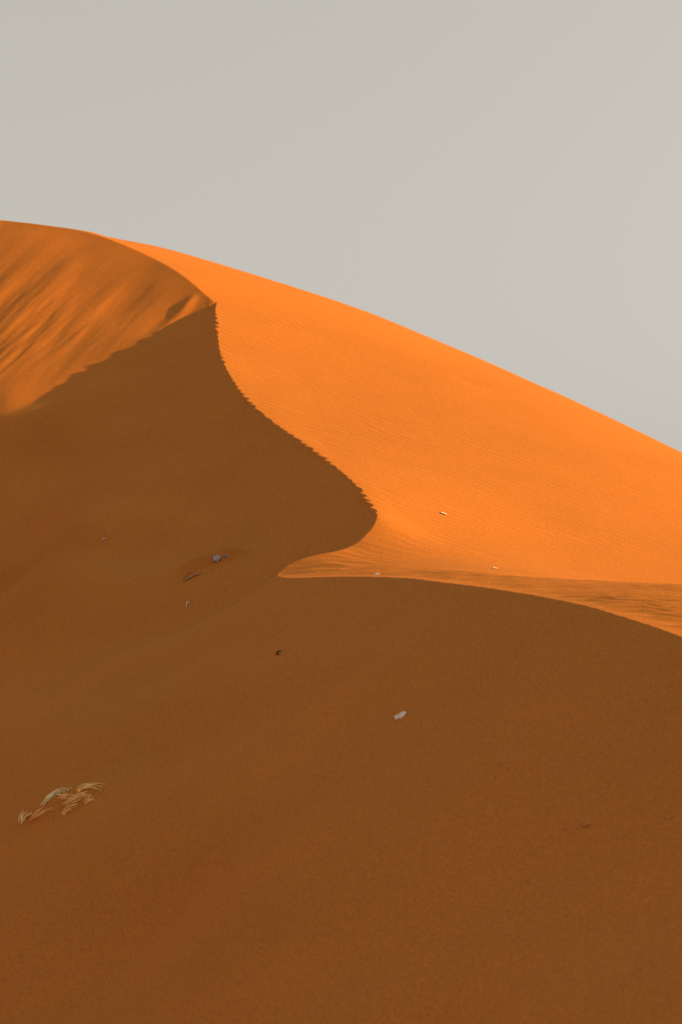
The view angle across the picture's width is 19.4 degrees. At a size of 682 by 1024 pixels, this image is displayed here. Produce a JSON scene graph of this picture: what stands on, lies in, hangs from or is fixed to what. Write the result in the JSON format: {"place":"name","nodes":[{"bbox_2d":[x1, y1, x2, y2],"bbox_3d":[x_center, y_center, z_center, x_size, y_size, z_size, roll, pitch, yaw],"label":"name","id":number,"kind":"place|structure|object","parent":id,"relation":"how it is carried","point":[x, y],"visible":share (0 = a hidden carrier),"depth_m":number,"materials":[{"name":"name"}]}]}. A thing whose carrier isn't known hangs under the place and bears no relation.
{"place":"outdoors","nodes":[
{"label":"outdoors","id":0,"kind":"place"},
{"bbox_2d":[0,220,681,1023],"bbox_3d":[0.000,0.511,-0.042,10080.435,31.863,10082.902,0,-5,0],"label":"sand dunes","id":1,"kind":"structure","parent":0,"point":[304,826],"depth_m":28.68,"materials":[{"name":"orange sand"}]},
{"bbox_2d":[19,782,101,823],"bbox_3d":[-3.960,4.229,28.723,0.784,0.656,1.410,4,-6,-41],"label":"dry grass tuft","id":2,"kind":"object","parent":1,"relation":"on","point":[74,799],"visible":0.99,"depth_m":28.63,"materials":[{"name":"plant"}]},
{"bbox_2d":[182,572,202,581],"bbox_3d":[-2.843,1.253,38.316,0.422,0.219,0.179,0,-5,0],"label":"driftwood stick","id":3,"kind":"object","parent":1,"relation":"on","point":[188,578],"visible":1,"depth_m":38.25,"materials":[{"name":"brown wood"}]},
{"bbox_2d":[213,555,221,561],"bbox_3d":[-2.390,0.898,38.418,0.182,0.154,0.118,0,-5,0],"label":"rock","id":4,"kind":"object","parent":1,"relation":"on","point":[217,558],"visible":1,"depth_m":38.41,"materials":[{"name":"grey stone"}]},
{"bbox_2d":[394,711,406,719],"bbox_3d":[0.747,2.569,25.086,0.157,0.124,0.120,-2,-5,25],"label":"rock","id":5,"kind":"object","parent":1,"relation":"on","point":[400,715],"visible":1,"depth_m":25.06,"materials":[{"name":"beige stone"}]},
{"bbox_2d":[0,0,681,451],"label":"sky","id":6,"kind":"structure","parent":0,"point":[498,183],"materials":[{"name":"grey"}]},
{"bbox_2d":[582,822,590,826],"bbox_3d":[2.435,3.102,19.750,0.093,0.055,0.050,-1,-5,16],"label":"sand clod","id":7,"kind":"object","parent":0,"point":[585,824],"visible":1,"depth_m":19.73,"materials":[{"name":"orange sand"}]}
]}

